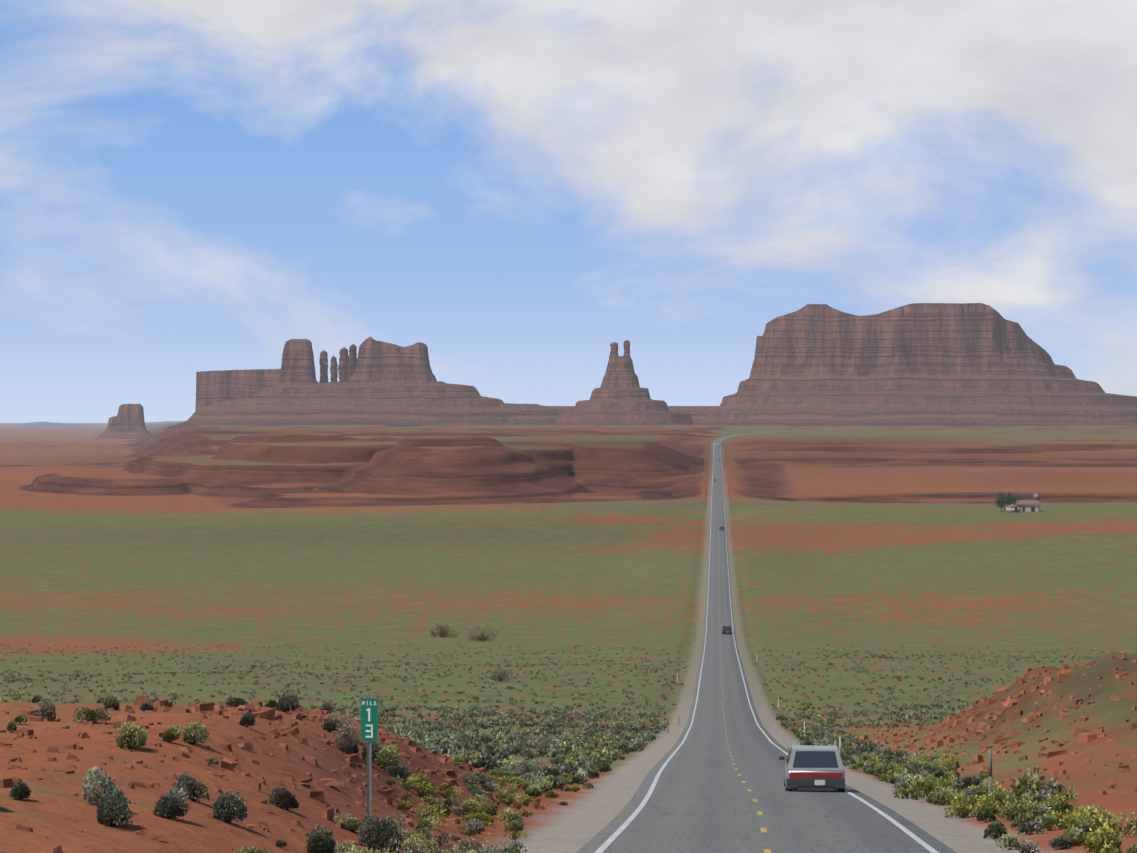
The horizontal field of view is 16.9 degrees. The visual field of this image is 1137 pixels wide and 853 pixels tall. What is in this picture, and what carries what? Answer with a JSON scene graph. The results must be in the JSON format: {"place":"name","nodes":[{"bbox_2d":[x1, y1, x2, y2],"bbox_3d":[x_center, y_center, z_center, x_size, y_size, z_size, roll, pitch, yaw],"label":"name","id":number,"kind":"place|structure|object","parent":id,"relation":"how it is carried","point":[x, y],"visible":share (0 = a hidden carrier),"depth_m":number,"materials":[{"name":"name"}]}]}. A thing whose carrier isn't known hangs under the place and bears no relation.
{"place":"outdoors","nodes":[
{"label":"outdoors","id":0,"kind":"place"},
{"bbox_2d":[15,422,152,425],"bbox_3d":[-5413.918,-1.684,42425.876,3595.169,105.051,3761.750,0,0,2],"label":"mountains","id":1,"kind":"structure","parent":0,"point":[43,424],"depth_m":41713.44,"materials":[{"name":"stone"}]},
{"bbox_2d":[0,421,1136,852],"bbox_3d":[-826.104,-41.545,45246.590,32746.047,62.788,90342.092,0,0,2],"label":"ground","id":2,"kind":"structure","parent":0,"point":[382,541],"depth_m":1063.94,"materials":[{"name":"soil"}]},
{"bbox_2d":[94,404,152,438],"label":"butte","id":3,"kind":"object","parent":2,"relation":"on","point":[127,421],"visible":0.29,"depth_m":13458.32,"materials":[{"name":"stone"}]},
{"bbox_2d":[2,703,449,852],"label":"rocks","id":4,"kind":"object","parent":2,"relation":"on","point":[70,756],"visible":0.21,"depth_m":67.35,"materials":[{"name":"red stone"}]},
{"bbox_2d":[9,622,515,852],"bbox_3d":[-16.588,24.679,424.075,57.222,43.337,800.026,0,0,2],"label":"shrubs","id":5,"kind":"object","parent":2,"relation":"on","point":[111,806],"visible":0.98,"depth_m":62.36,"materials":[{"name":"green plant"}]},
{"bbox_2d":[0,692,541,805],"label":"shrub mound","id":6,"kind":"object","parent":2,"relation":"on","point":[193,785],"visible":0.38,"depth_m":75.86,"materials":[{"name":"green plant"}]},
{"bbox_2d":[0,696,593,852],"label":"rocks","id":7,"kind":"object","parent":2,"relation":"on","point":[266,715],"visible":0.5,"depth_m":73.85,"materials":[{"name":"red stone"}]},
{"bbox_2d":[361,698,377,821],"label":"mile marker","id":8,"kind":"object","parent":2,"relation":"on","point":[369,720],"visible":0.98,"depth_m":68.03,"materials":[{"name":"teal metal"}]},
{"bbox_2d":[333,820,526,852],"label":"verge grass","id":9,"kind":"structure","parent":2,"relation":"on","point":[476,848],"depth_m":65.33,"materials":[{"name":"green plant"}]},
{"bbox_2d":[237,739,624,852],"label":"verge shrubs","id":10,"kind":"object","parent":2,"relation":"on","point":[479,818],"visible":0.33,"depth_m":81.60,"materials":[{"name":"green plant"}]},
{"bbox_2d":[0,641,1136,800],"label":"field shrubs","id":11,"kind":"object","parent":2,"relation":"on","point":[554,742],"depth_m":339.48,"materials":[{"name":"green plant"}]},
{"bbox_2d":[162,303,1136,431],"bbox_3d":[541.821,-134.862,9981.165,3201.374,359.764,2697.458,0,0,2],"label":"monument buttes","id":12,"kind":"object","parent":2,"relation":"on","point":[947,364],"visible":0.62,"depth_m":9197.10,"materials":[{"name":"stone"}]},
{"bbox_2d":[319,350,327,382],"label":"spire","id":13,"kind":"structure","parent":12,"relation":"on","point":[323,361],"depth_m":9595.55,"materials":[{"name":"stone"}]},
{"bbox_2d":[330,356,337,381],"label":"spire","id":14,"kind":"structure","parent":12,"relation":"on","point":[334,371],"depth_m":9601.93,"materials":[{"name":"stone"}]},
{"bbox_2d":[338,347,348,380],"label":"spire","id":15,"kind":"structure","parent":12,"relation":"on","point":[343,365],"depth_m":9598.97,"materials":[{"name":"stone"}]},
{"bbox_2d":[348,344,356,379],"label":"spire","id":16,"kind":"structure","parent":12,"relation":"on","point":[352,363],"depth_m":9594.98,"materials":[{"name":"stone"}]},
{"bbox_2d":[609,342,617,358],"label":"rock spire","id":17,"kind":"structure","parent":12,"relation":"on","point":[614,348],"depth_m":9342.01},
{"bbox_2d":[623,340,629,355],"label":"rock spire","id":18,"kind":"structure","parent":12,"relation":"on","point":[626,343],"depth_m":9342.69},
{"bbox_2d":[667,717,668,732],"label":"fence post","id":19,"kind":"object","parent":2,"relation":"on","point":[667,724],"visible":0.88,"depth_m":304.32,"materials":[{"name":"brown wood"}]},
{"bbox_2d":[788,701,1136,852],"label":"verge shrubs","id":20,"kind":"object","parent":2,"relation":"on","point":[1081,820],"visible":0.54,"depth_m":93.02,"materials":[{"name":"green plant"}]},
{"bbox_2d":[835,651,1136,794],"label":"rock mound","id":21,"kind":"object","parent":2,"relation":"on","point":[1084,735],"visible":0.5,"depth_m":189.36,"materials":[{"name":"red stone"}]},
{"bbox_2d":[988,748,991,797],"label":"wood post","id":22,"kind":"object","parent":2,"relation":"on","point":[989,767],"visible":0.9,"depth_m":102.22,"materials":[{"name":"grey wood"}]},
{"bbox_2d":[993,497,1009,511],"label":"cottonwood tree","id":23,"kind":"object","parent":2,"relation":"on","point":[1000,503],"visible":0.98,"depth_m":1657.97,"materials":[{"name":"green plant"}]},
{"bbox_2d":[992,491,1015,510],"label":"cottonwood tree","id":24,"kind":"object","parent":2,"relation":"on","point":[1000,495],"visible":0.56,"depth_m":1670.05,"materials":[{"name":"green plant"}]},
{"bbox_2d":[1001,492,1017,504],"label":"cottonwood tree","id":25,"kind":"object","parent":2,"relation":"on","point":[1010,499],"visible":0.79,"depth_m":1661.31,"materials":[{"name":"green plant"}]},
{"bbox_2d":[1006,504,1020,511],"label":"house","id":26,"kind":"structure","parent":2,"relation":"on","point":[1013,508],"depth_m":1651.54,"materials":[{"name":"beige"}]},
{"bbox_2d":[1008,500,1040,511],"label":"roof","id":27,"kind":"structure","parent":2,"relation":"on","point":[1022,504],"depth_m":1661.23,"materials":[{"name":"beige"}]},
{"bbox_2d":[1025,506,1038,511],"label":"house wall","id":28,"kind":"structure","parent":2,"relation":"on","point":[1031,508],"depth_m":1659.95,"materials":[{"name":"beige paint"}]},
{"bbox_2d":[1033,492,1039,510],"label":"water tank","id":29,"kind":"object","parent":2,"relation":"on","point":[1036,495],"visible":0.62,"depth_m":1666.75,"materials":[{"name":"silver metal"}]},
{"bbox_2d":[0,0,1136,422],"label":"sky","id":30,"kind":"structure","parent":0,"point":[516,191],"materials":[{"name":"blue"}]},
{"bbox_2d":[576,429,956,852],"bbox_3d":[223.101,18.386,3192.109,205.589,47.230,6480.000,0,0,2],"label":"road","id":31,"kind":"structure","parent":0,"point":[700,800],"depth_m":108.06,"materials":[{"name":"grey asphalt"}]},
{"bbox_2d":[722,625,731,633],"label":"dark suv","id":32,"kind":"object","parent":31,"relation":"on","point":[726,629],"visible":1,"depth_m":819.34,"materials":[{"name":"paint"}]},
{"bbox_2d":[718,547,770,852],"bbox_3d":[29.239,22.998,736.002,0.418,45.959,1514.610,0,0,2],"label":"road centre dashes","id":33,"kind":"object","parent":31,"relation":"on","point":[763,830],"visible":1,"depth_m":103.45,"materials":[{"name":"yellow paint"}]},
{"bbox_2d":[594,429,938,852],"bbox_3d":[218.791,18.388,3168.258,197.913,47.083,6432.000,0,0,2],"label":"road edge lines","id":34,"kind":"object","parent":31,"relation":"on","point":[611,839],"visible":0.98,"depth_m":104.44,"materials":[{"name":"white paint"}]},
{"bbox_2d":[779,745,847,791],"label":"car","id":35,"kind":"object","parent":31,"relation":"on","point":[813,768],"visible":0.96,"depth_m":114.27,"materials":[{"name":"paint"}]}
]}

